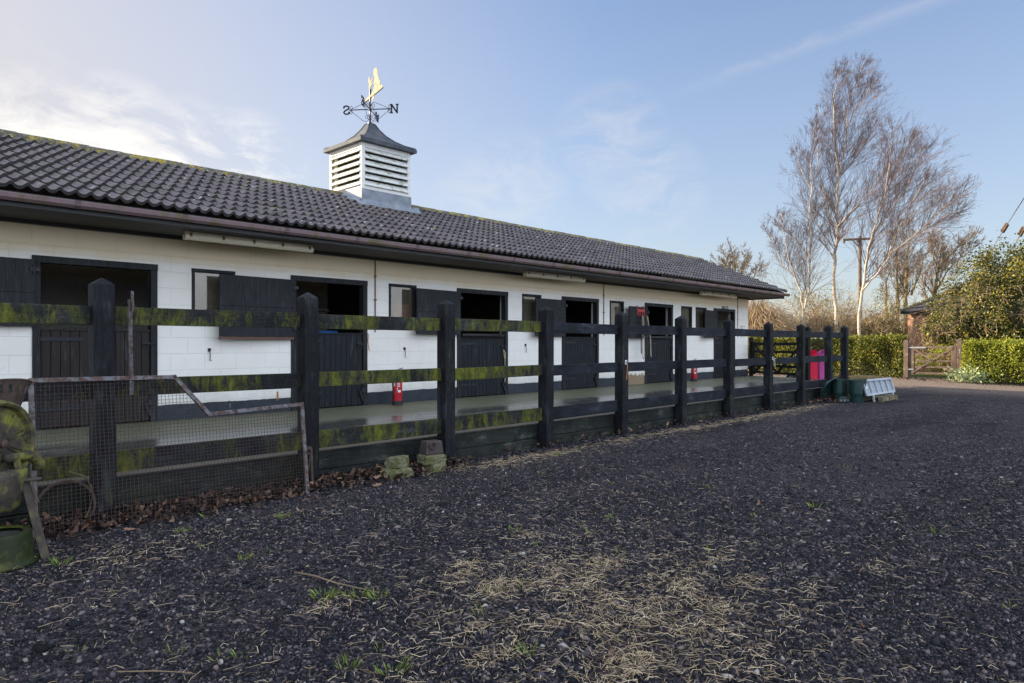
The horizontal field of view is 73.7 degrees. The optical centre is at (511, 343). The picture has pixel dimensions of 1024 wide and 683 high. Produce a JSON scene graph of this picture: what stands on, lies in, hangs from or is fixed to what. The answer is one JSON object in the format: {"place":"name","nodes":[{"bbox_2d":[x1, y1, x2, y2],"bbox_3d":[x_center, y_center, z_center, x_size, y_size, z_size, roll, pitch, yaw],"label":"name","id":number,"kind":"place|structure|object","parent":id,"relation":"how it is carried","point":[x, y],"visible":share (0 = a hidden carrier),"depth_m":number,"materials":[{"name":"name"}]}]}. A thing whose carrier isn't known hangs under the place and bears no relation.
{"place":"outdoors","nodes":[
{"label":"outdoors","id":0,"kind":"place"},
{"bbox_2d":[296,304,328,331],"bbox_3d":[-3.868,0.170,11.985,0.300,1.740,1.300,0,0,44],"label":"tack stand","id":1,"kind":"object","parent":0,"point":[323,310],"visible":0.21,"depth_m":12.27,"materials":[{"name":"wood"}]},
{"bbox_2d":[319,331,337,332],"bbox_3d":[-3.243,0.410,11.842,0.474,1.260,0.474,0,0,44],"label":"blue drum","id":2,"kind":"object","parent":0,"point":[328,331],"visible":0.16,"depth_m":11.65,"materials":[{"name":"plastic"}]},
{"bbox_2d":[36,376,822,485],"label":"concrete walkway","id":3,"kind":"structure","parent":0,"point":[347,416],"depth_m":9.59,"materials":[{"name":"grey concrete"}]},
{"bbox_2d":[0,129,789,429],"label":"stable block","id":4,"kind":"structure","parent":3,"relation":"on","point":[76,219],"depth_m":11.10,"materials":[{"name":"paint"}]},
{"bbox_2d":[0,257,39,325],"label":"upper door","id":5,"kind":"structure","parent":4,"relation":"in","point":[17,275],"depth_m":7.99,"materials":[{"name":"black wood"}]},
{"bbox_2d":[37,328,155,428],"bbox_3d":[-5.248,0.421,8.682,0.128,1.213,1.333,0,0,44],"label":"lower door","id":6,"kind":"structure","parent":4,"relation":"in","point":[64,352],"depth_m":8.52,"materials":[{"name":"black wood"}]},
{"bbox_2d":[191,268,234,308],"bbox_3d":[-4.267,-0.654,9.739,0.122,0.792,0.616,0,0,44],"label":"window","id":7,"kind":"structure","parent":4,"relation":"in","point":[193,270],"depth_m":9.54,"materials":[{"name":"black wood"}]},
{"bbox_2d":[182,231,313,252],"bbox_3d":[-3.639,-1.417,9.578,0.119,0.109,1.850,0,0,44],"label":"strip light","id":8,"kind":"object","parent":4,"relation":"attached to","point":[229,240],"visible":1,"depth_m":9.47,"materials":[{"name":"beige plastic"}]},
{"bbox_2d":[218,274,298,338],"bbox_3d":[-3.734,-0.524,10.111,0.083,0.919,1.254,0,0,41],"label":"upper door","id":9,"kind":"structure","parent":4,"relation":"in","point":[236,292],"depth_m":10.04,"materials":[{"name":"black wood"}]},
{"bbox_2d":[294,332,366,409],"bbox_3d":[-2.934,0.426,11.084,0.128,1.203,1.323,0,0,44],"label":"lower door","id":10,"kind":"structure","parent":4,"relation":"in","point":[337,351],"depth_m":11.20,"materials":[{"name":"black wood"}]},
{"bbox_2d":[323,122,422,213],"bbox_3d":[-2.872,-3.510,13.962,1.449,2.019,1.560,0,0,44],"label":"roof cupola","id":11,"kind":"object","parent":4,"relation":"on","point":[369,163],"visible":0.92,"depth_m":13.59,"materials":[{"name":"white paint"}]},
{"bbox_2d":[343,68,398,122],"bbox_3d":[-2.787,-5.011,13.920,1.170,1.062,0.949,0,0,44],"label":"weather vane","id":12,"kind":"object","parent":11,"relation":"on","point":[378,87],"visible":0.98,"depth_m":13.94,"materials":[{"name":"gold metal"}]},
{"bbox_2d":[389,283,416,316],"bbox_3d":[-1.961,-0.654,12.134,0.122,0.792,0.606,0,0,44],"label":"window","id":13,"kind":"structure","parent":4,"relation":"in","point":[413,287],"depth_m":12.30,"materials":[{"name":"black wood"}]},
{"bbox_2d":[416,288,462,334],"bbox_3d":[-1.339,-0.578,12.601,0.083,0.822,1.165,0,0,41],"label":"upper door","id":14,"kind":"structure","parent":4,"relation":"in","point":[427,300],"depth_m":12.43,"materials":[{"name":"black wood"}]},
{"bbox_2d":[460,333,507,396],"bbox_3d":[-0.565,0.415,13.544,0.129,1.226,1.313,0,0,44],"label":"lower door","id":15,"kind":"structure","parent":4,"relation":"in","point":[477,350],"depth_m":13.51,"materials":[{"name":"black wood"}]},
{"bbox_2d":[522,294,541,320],"bbox_3d":[0.398,-0.654,14.583,0.122,0.792,0.606,0,0,44],"label":"window","id":16,"kind":"structure","parent":4,"relation":"in","point":[529,295],"depth_m":14.36,"materials":[{"name":"black wood"}]},
{"bbox_2d":[535,298,567,336],"bbox_3d":[0.851,-0.563,14.876,0.083,0.811,1.149,0,0,41],"label":"upper door","id":17,"kind":"structure","parent":4,"relation":"in","point":[559,307],"depth_m":14.96,"materials":[{"name":"black wood"}]},
{"bbox_2d":[523,271,585,281],"bbox_3d":[0.929,-1.417,14.481,0.119,0.109,1.930,0,0,44],"label":"strip light","id":18,"kind":"object","parent":4,"relation":"attached to","point":[552,276],"visible":1,"depth_m":14.37,"materials":[{"name":"beige plastic"}]},
{"bbox_2d":[564,337,598,388],"bbox_3d":[1.592,0.436,15.784,0.128,1.183,1.293,0,0,44],"label":"lower door","id":19,"kind":"structure","parent":4,"relation":"in","point":[578,350],"depth_m":15.78,"materials":[{"name":"black wood"}]},
{"bbox_2d":[610,300,623,323],"bbox_3d":[2.558,-0.654,16.827,0.122,0.792,0.596,0,0,44],"label":"window","id":20,"kind":"structure","parent":4,"relation":"in","point":[621,302],"depth_m":16.90,"materials":[{"name":"black wood"}]},
{"bbox_2d":[629,306,649,337],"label":"upper door","id":21,"kind":"structure","parent":4,"relation":"in","point":[634,318],"depth_m":17.15,"materials":[{"name":"black wood"}]},
{"bbox_2d":[638,306,645,316],"bbox_3d":[3.283,-0.811,17.344,0.152,0.293,0.322,0,0,44],"label":"halter rack","id":22,"kind":"object","parent":4,"relation":"attached to","point":[641,310],"visible":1,"depth_m":17.36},
{"bbox_2d":[640,315,644,353],"bbox_3d":[3.293,-0.230,17.238,0.058,0.962,0.165,0,0,44],"label":"lead rope","id":23,"kind":"object","parent":22,"relation":"hanging from","point":[641,335],"visible":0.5,"depth_m":17.18,"materials":[{"name":"black fabric"}]},
{"bbox_2d":[642,315,644,358],"bbox_3d":[3.324,-0.156,17.276,0.042,1.111,0.101,0,0,44],"label":"lead rope","id":24,"kind":"object","parent":22,"relation":"hanging from","point":[642,338],"visible":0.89,"depth_m":17.25,"materials":[{"name":"white fabric"}]},
{"bbox_2d":[644,316,648,355],"bbox_3d":[3.426,-0.201,17.374,0.056,1.022,0.165,0,0,44],"label":"lead rope","id":25,"kind":"object","parent":22,"relation":"hanging from","point":[646,337],"visible":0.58,"depth_m":17.35,"materials":[{"name":"black fabric"}]},
{"bbox_2d":[647,316,651,357],"bbox_3d":[3.509,-0.178,17.457,0.239,1.072,0.037,0,0,-41],"label":"lead rope","id":26,"kind":"object","parent":22,"relation":"hanging from","point":[650,339],"visible":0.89,"depth_m":17.49,"materials":[{"name":"grey fabric"}]},
{"bbox_2d":[647,336,672,382],"bbox_3d":[3.926,0.415,18.208,0.129,1.226,1.303,0,0,44],"label":"lower door","id":27,"kind":"structure","parent":4,"relation":"in","point":[660,345],"depth_m":18.23,"materials":[{"name":"black wood"}]},
{"bbox_2d":[681,306,691,326],"bbox_3d":[4.896,-0.654,19.254,0.122,0.792,0.596,0,0,44],"label":"window","id":28,"kind":"structure","parent":4,"relation":"in","point":[689,308],"depth_m":19.43,"materials":[{"name":"black wood"}]},
{"bbox_2d":[696,307,706,327],"bbox_3d":[5.468,-0.654,19.848,0.122,0.792,0.626,0,0,44],"label":"window","id":29,"kind":"structure","parent":4,"relation":"in","point":[696,307],"depth_m":19.80,"materials":[{"name":"black wood"}]},
{"bbox_2d":[704,310,718,337],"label":"upper door","id":30,"kind":"structure","parent":4,"relation":"in","point":[710,317],"depth_m":19.97,"materials":[{"name":"black wood"}]},
{"bbox_2d":[700,291,736,297],"bbox_3d":[5.993,-1.417,19.739,0.119,0.109,2.070,0,0,44],"label":"strip light","id":31,"kind":"object","parent":4,"relation":"attached to","point":[717,294],"visible":1,"depth_m":19.61,"materials":[{"name":"beige plastic"}]},
{"bbox_2d":[715,339,734,377],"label":"lower door","id":32,"kind":"structure","parent":4,"relation":"in","point":[719,342],"depth_m":20.66,"materials":[{"name":"black wood"}]},
{"bbox_2d":[392,368,402,404],"bbox_3d":[-1.955,0.728,11.656,0.187,0.630,0.188,0,0,-8],"label":"fire extinguisher","id":33,"kind":"object","parent":3,"relation":"on","point":[396,393],"visible":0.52,"depth_m":11.58,"materials":[{"name":"red paint"}]},
{"bbox_2d":[691,358,696,380],"bbox_3d":[5.051,0.728,18.931,0.187,0.630,0.188,0,0,-8],"label":"fire extinguisher","id":34,"kind":"object","parent":3,"relation":"on","point":[693,374],"visible":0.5,"depth_m":18.86,"materials":[{"name":"red paint"}]},
{"bbox_2d":[0,373,1023,682],"bbox_3d":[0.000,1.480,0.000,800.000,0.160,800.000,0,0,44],"label":"gravel yard","id":35,"kind":"structure","parent":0,"point":[950,395],"depth_m":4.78,"materials":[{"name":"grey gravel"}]},
{"bbox_2d":[0,525,38,572],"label":"enamel tub","id":36,"kind":"object","parent":35,"relation":"on","point":[16,546],"visible":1,"depth_m":4.26,"materials":[{"name":"metal"}]},
{"bbox_2d":[0,378,49,558],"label":"old farm machine","id":37,"kind":"object","parent":35,"relation":"on","point":[18,453],"visible":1,"depth_m":4.50,"materials":[{"name":"metal"}]},
{"bbox_2d":[38,480,95,532],"bbox_3d":[-3.328,1.220,5.093,0.060,0.401,0.401,0,0,44],"label":"iron hoop","id":38,"kind":"object","parent":35,"relation":"on","point":[82,484],"visible":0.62,"depth_m":5.15,"materials":[{"name":"metal"}]},
{"bbox_2d":[117,670,191,672],"bbox_3d":[-1.506,1.383,2.880,0.316,0.010,0.008,0,0,1],"label":"fallen stick","id":39,"kind":"object","parent":35,"relation":"on","point":[152,671],"visible":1,"depth_m":2.88,"materials":[{"name":"brown wood"}]},
{"bbox_2d":[28,375,308,541],"bbox_3d":[-2.699,0.846,5.666,0.189,1.192,2.160,0,0,44],"label":"wire guard","id":40,"kind":"object","parent":35,"relation":"on","point":[175,378],"visible":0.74,"depth_m":5.49,"materials":[{"name":"grey metal"}]},
{"bbox_2d":[68,471,92,525],"bbox_3d":[-3.265,1.171,5.173,0.016,0.434,0.167,0,0,44],"label":"garden hose","id":41,"kind":"object","parent":40,"relation":"hanging from","point":[91,487],"visible":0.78,"depth_m":5.20,"materials":[{"name":"rubber"}]},
{"bbox_2d":[128,291,133,394],"bbox_3d":[-3.024,-0.005,5.425,0.032,0.827,0.048,0,0,44],"label":"steel stake","id":42,"kind":"object","parent":40,"relation":"attached to","point":[130,328],"visible":1,"depth_m":5.43,"materials":[{"name":"grey metal"}]},
{"bbox_2d":[304,446,313,489],"bbox_3d":[-1.932,1.206,6.499,0.022,0.453,0.094,0,0,44],"label":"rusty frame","id":43,"kind":"object","parent":35,"relation":"on","point":[310,454],"visible":0.51,"depth_m":6.51,"materials":[{"name":"brown metal"}]},
{"bbox_2d":[294,571,378,592],"bbox_3d":[-1.028,1.379,3.955,0.672,0.017,0.019,0,0,31],"label":"fallen stick","id":44,"kind":"object","parent":35,"relation":"on","point":[331,581],"visible":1,"depth_m":3.97,"materials":[{"name":"brown wood"}]},
{"bbox_2d":[380,466,412,478],"bbox_3d":[-1.218,1.367,7.184,0.318,0.136,0.211,0,0,-32],"label":"concrete block","id":45,"kind":"object","parent":35,"relation":"on","point":[391,472],"depth_m":7.11,"materials":[{"name":"concrete"}]},
{"bbox_2d":[384,455,408,468],"bbox_3d":[-1.218,1.255,7.240,0.181,0.130,0.232,0,0,21],"label":"concrete block","id":46,"kind":"object","parent":45,"relation":"on","point":[397,462],"depth_m":7.16,"materials":[{"name":"concrete"}]},
{"bbox_2d":[0,398,830,543],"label":"leaf litter","id":47,"kind":"object","parent":35,"relation":"on","point":[364,472],"visible":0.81,"depth_m":5.91,"materials":[{"name":"brown plant"}]},
{"bbox_2d":[0,278,848,523],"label":"post and rail fence","id":48,"kind":"object","parent":35,"relation":"on","point":[101,315],"visible":0.81,"depth_m":7.18,"materials":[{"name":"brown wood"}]},
{"bbox_2d":[0,384,848,527],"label":"timber edging","id":49,"kind":"object","parent":35,"relation":"on","point":[467,444],"visible":0.45,"depth_m":7.27,"materials":[{"name":"brown wood"}]},
{"bbox_2d":[423,463,446,472],"bbox_3d":[-0.855,1.368,7.517,0.205,0.111,0.233,0,0,44],"label":"concrete block","id":50,"kind":"object","parent":35,"relation":"on","point":[434,468],"depth_m":7.43,"materials":[{"name":"grey concrete"}]},
{"bbox_2d":[417,454,446,464],"bbox_3d":[-0.884,1.266,7.515,0.278,0.110,0.207,0,0,-35],"label":"concrete block","id":51,"kind":"object","parent":50,"relation":"on","point":[422,459],"depth_m":7.44,"materials":[{"name":"concrete"}]},
{"bbox_2d":[419,439,443,454],"bbox_3d":[-0.885,1.140,7.528,0.227,0.150,0.188,0,0,-38],"label":"iron weight","id":52,"kind":"object","parent":51,"relation":"on","point":[431,447],"visible":1,"depth_m":7.47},
{"bbox_2d":[34,401,838,543],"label":"edge chippings","id":53,"kind":"object","parent":35,"relation":"on","point":[578,443],"visible":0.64,"depth_m":8.71,"materials":[{"name":"gravel"}]},
{"bbox_2d":[0,461,968,682],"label":"straw scatter","id":54,"kind":"object","parent":35,"relation":"on","point":[621,624],"visible":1,"depth_m":3.53,"materials":[{"name":"beige plant"}]},
{"bbox_2d":[3,450,1015,682],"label":"stray leaves","id":55,"kind":"object","parent":35,"relation":"on","point":[514,680],"visible":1,"depth_m":3.29,"materials":[{"name":"brown plant"}]},
{"bbox_2d":[0,430,1023,682],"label":"loose straw","id":56,"kind":"object","parent":35,"relation":"on","point":[536,602],"visible":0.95,"depth_m":3.66,"materials":[{"name":"beige plant"}]},
{"bbox_2d":[49,406,1017,676],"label":"grass tufts","id":57,"kind":"object","parent":35,"relation":"on","point":[53,560],"visible":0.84,"depth_m":3.74,"materials":[{"name":"green plant"}]},
{"bbox_2d":[411,403,832,486],"bbox_3d":[3.169,1.374,11.131,0.803,0.072,12.423,0,0,44],"label":"swept straw","id":58,"kind":"object","parent":35,"relation":"on","point":[627,439],"visible":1,"depth_m":9.67,"materials":[{"name":"beige plant"}]},
{"bbox_2d":[749,326,810,380],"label":"field gate","id":59,"kind":"structure","parent":35,"relation":"on","point":[752,352],"depth_m":20.76,"materials":[{"name":"black wood"}]},
{"bbox_2d":[786,338,821,378],"bbox_3d":[9.196,0.564,21.479,0.878,1.560,0.824,0,0,44],"label":"wheelbarrow","id":60,"kind":"object","parent":35,"relation":"on","point":[814,371],"visible":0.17,"depth_m":21.54,"materials":[{"name":"red plastic"}]},
{"bbox_2d":[812,340,823,378],"bbox_3d":[9.834,0.564,22.141,0.878,1.560,0.824,0,0,44],"label":"wheelbarrow","id":61,"kind":"object","parent":35,"relation":"on","point":[820,365],"visible":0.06,"depth_m":22.22,"materials":[{"name":"pink plastic"}]},
{"bbox_2d":[748,332,908,376],"bbox_3d":[10.588,0.552,34.032,16.268,2.096,1.369,0,0,44],"label":"clipped hedge","id":62,"kind":"object","parent":35,"relation":"on","point":[873,355],"visible":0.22,"depth_m":29.15,"materials":[{"name":"green plant"}]},
{"bbox_2d":[813,391,850,401],"bbox_3d":[7.848,1.284,16.646,2.424,0.278,0.746,0,0,-40],"label":"leaf heap","id":63,"kind":"object","parent":35,"relation":"on","point":[831,398],"visible":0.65,"depth_m":16.34,"materials":[{"name":"brown plant"}]},
{"bbox_2d":[820,378,838,398],"bbox_3d":[7.605,1.095,16.373,0.357,0.577,0.661,0,0,44],"label":"plastic dish","id":64,"kind":"object","parent":63,"relation":"on","point":[826,387],"visible":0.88,"depth_m":16.46,"materials":[{"name":"green plastic"}]},
{"bbox_2d":[832,379,845,401],"bbox_3d":[7.866,1.137,16.443,0.326,0.565,0.326,0,0,44],"label":"plastic pot","id":65,"kind":"object","parent":35,"relation":"on","point":[838,387],"visible":0.72,"depth_m":16.32,"materials":[{"name":"green plastic"}]},
{"bbox_2d":[837,396,850,401],"bbox_3d":[7.905,1.316,16.247,0.319,0.139,0.061,0,0,0],"label":"bolt plate","id":66,"kind":"object","parent":35,"relation":"on","point":[843,399],"visible":1,"depth_m":16.23,"materials":[{"name":"metal"}]},
{"bbox_2d":[848,379,863,402],"bbox_3d":[8.133,1.137,16.144,0.326,0.565,0.326,0,0,44],"label":"plastic pot","id":67,"kind":"object","parent":35,"relation":"on","point":[855,389],"visible":0.91,"depth_m":16.04,"materials":[{"name":"green plastic"}]},
{"bbox_2d":[858,379,866,401],"bbox_3d":[8.361,1.137,16.410,0.310,0.565,0.310,0,0,44],"label":"plastic pot","id":68,"kind":"object","parent":35,"relation":"on","point":[863,394],"visible":0.36,"depth_m":16.29,"materials":[{"name":"green plastic"}]},
{"bbox_2d":[847,394,897,401],"bbox_3d":[8.950,1.333,16.953,1.000,0.125,0.825,0,0,-43],"label":"wooden pallet","id":69,"kind":"object","parent":35,"relation":"on","point":[884,397],"visible":0.66,"depth_m":16.68,"materials":[{"name":"brown wood"}]},
{"bbox_2d":[863,377,894,401],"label":"grey platform","id":70,"kind":"structure","parent":35,"relation":"on","point":[877,386],"depth_m":16.89,"materials":[{"name":"paint"}]},
{"bbox_2d":[903,339,962,378],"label":"garden gate","id":71,"kind":"structure","parent":35,"relation":"on","point":[909,360],"depth_m":27.25,"materials":[{"name":"brown wood"}]},
{"bbox_2d":[942,362,1002,382],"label":"pale shrub","id":72,"kind":"object","parent":35,"relation":"on","point":[966,376],"visible":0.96,"depth_m":25.02,"materials":[{"name":"green plant"}]},
{"bbox_2d":[960,337,1023,384],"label":"clipped hedge","id":73,"kind":"object","parent":35,"relation":"on","point":[1000,359],"visible":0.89,"depth_m":25.03,"materials":[{"name":"green plant"}]},
{"bbox_2d":[0,0,1023,331],"label":"sky","id":74,"kind":"structure","parent":0,"point":[663,125],"materials":[{"name":"blue"}]},
{"bbox_2d":[833,375,881,394],"bbox_3d":[9.387,1.145,18.600,1.371,0.531,0.560,0,0,-27],"label":"timber slab","id":75,"kind":"object","parent":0,"point":[862,377],"depth_m":18.40,"materials":[{"name":"brown wood"}]},
{"bbox_2d":[748,373,1022,387],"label":"grass verge","id":76,"kind":"structure","parent":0,"point":[924,379],"depth_m":26.08,"materials":[{"name":"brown plant"}]},
{"bbox_2d":[902,370,956,377],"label":"lawn","id":77,"kind":"structure","parent":0,"point":[930,375],"depth_m":29.90,"materials":[{"name":"green plant"}]},
{"bbox_2d":[709,237,772,281],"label":"bare tree","id":78,"kind":"object","parent":77,"relation":"on","point":[732,262],"visible":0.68,"depth_m":48.26,"materials":[{"name":"brown plant"}]},
{"bbox_2d":[748,299,800,337],"bbox_3d":[12.713,-0.543,35.577,6.586,4.120,6.407,0,0,44],"label":"weeping shrub","id":79,"kind":"object","parent":77,"relation":"on","point":[758,315],"visible":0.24,"depth_m":34.83,"materials":[{"name":"beige plant"}]},
{"bbox_2d":[752,303,808,324],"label":"scrub bush","id":80,"kind":"object","parent":77,"relation":"on","point":[781,311],"visible":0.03,"depth_m":40.60,"materials":[{"name":"brown plant"}]},
{"bbox_2d":[752,108,858,325],"bbox_3d":[14.882,-5.180,34.549,5.253,13.366,3.874,0,0,44],"label":"birch tree","id":81,"kind":"object","parent":77,"relation":"on","point":[809,231],"visible":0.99,"depth_m":34.37,"materials":[{"name":"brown plant"}]},
{"bbox_2d":[789,309,864,335],"bbox_3d":[15.779,-0.158,34.988,5.566,3.331,4.959,0,0,44],"label":"weeping shrub","id":82,"kind":"object","parent":77,"relation":"on","point":[817,327],"visible":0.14,"depth_m":34.75,"materials":[{"name":"brown plant"}]},
{"bbox_2d":[775,276,887,326],"bbox_3d":[16.764,-1.046,37.533,6.029,5.440,6.709,0,0,-26],"label":"scrub bush","id":83,"kind":"object","parent":77,"relation":"on","point":[817,305],"visible":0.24,"depth_m":36.87,"materials":[{"name":"brown plant"}]},
{"bbox_2d":[785,49,918,331],"bbox_3d":[16.667,-6.481,33.901,5.514,15.975,5.698,0,0,-15],"label":"birch tree","id":84,"kind":"object","parent":77,"relation":"on","point":[841,170],"visible":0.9,"depth_m":33.78,"materials":[{"name":"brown plant"}]},
{"bbox_2d":[843,236,869,316],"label":"utility pole","id":85,"kind":"object","parent":77,"relation":"on","point":[859,270],"visible":0.56,"depth_m":42.93,"materials":[{"name":"brown wood"}]},
{"bbox_2d":[826,299,907,335],"bbox_3d":[17.922,-0.490,35.522,5.558,3.888,5.088,0,0,44],"label":"scrub bush","id":86,"kind":"object","parent":77,"relation":"on","point":[850,322],"visible":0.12,"depth_m":34.76,"materials":[{"name":"brown plant"}]},
{"bbox_2d":[827,307,910,343],"bbox_3d":[18.145,-0.249,34.652,4.119,3.314,4.426,0,0,44],"label":"scrub bush","id":87,"kind":"object","parent":77,"relation":"on","point":[873,326],"visible":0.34,"depth_m":33.76,"materials":[{"name":"brown plant"}]},
{"bbox_2d":[850,286,907,331],"bbox_3d":[20.205,-1.018,36.746,3.919,4.746,4.131,0,0,44],"label":"scrub bush","id":88,"kind":"object","parent":77,"relation":"on","point":[897,307],"visible":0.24,"depth_m":36.80,"materials":[{"name":"brown plant"}]},
{"bbox_2d":[848,310,911,341],"bbox_3d":[18.953,-0.091,34.998,4.149,3.394,4.938,0,0,44],"label":"scrub bush","id":89,"kind":"object","parent":77,"relation":"on","point":[905,324],"visible":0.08,"depth_m":34.88,"materials":[{"name":"brown plant"}]},
{"bbox_2d":[832,114,982,336],"bbox_3d":[17.826,-4.418,30.601,5.516,11.845,5.795,0,0,8],"label":"birch tree","id":90,"kind":"object","parent":77,"relation":"on","point":[887,214],"visible":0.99,"depth_m":30.65,"materials":[{"name":"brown plant"}]},
{"bbox_2d":[874,205,941,365],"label":"bare tree","id":91,"kind":"object","parent":77,"relation":"on","point":[904,283],"visible":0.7,"depth_m":41.02,"materials":[{"name":"brown plant"}]},
{"bbox_2d":[900,283,968,372],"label":"brick shed","id":92,"kind":"structure","parent":77,"relation":"on","point":[911,310],"depth_m":32.88,"materials":[{"name":"brick"}]},
{"bbox_2d":[914,338,966,375],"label":"scrub bush","id":93,"kind":"object","parent":77,"relation":"on","point":[948,357],"visible":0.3,"depth_m":29.61,"materials":[{"name":"green plant"}]},
{"bbox_2d":[908,222,985,302],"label":"bare tree","id":94,"kind":"object","parent":77,"relation":"on","point":[948,259],"visible":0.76,"depth_m":41.31,"materials":[{"name":"brown plant"}]},
{"bbox_2d":[906,230,1023,359],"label":"ivy bush","id":95,"kind":"object","parent":77,"relation":"on","point":[984,304],"visible":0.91,"depth_m":28.72,"materials":[{"name":"green plant"}]},
{"bbox_2d":[992,198,1023,248],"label":"overhead wire","id":96,"kind":"object","parent":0,"point":[1004,228],"visible":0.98,"depth_m":32.94,"materials":[{"name":"grey metal"}]},
{"bbox_2d":[1016,226,1023,242],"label":"overhead wire","id":97,"kind":"object","parent":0,"point":[1021,232],"visible":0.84,"depth_m":32.98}
]}

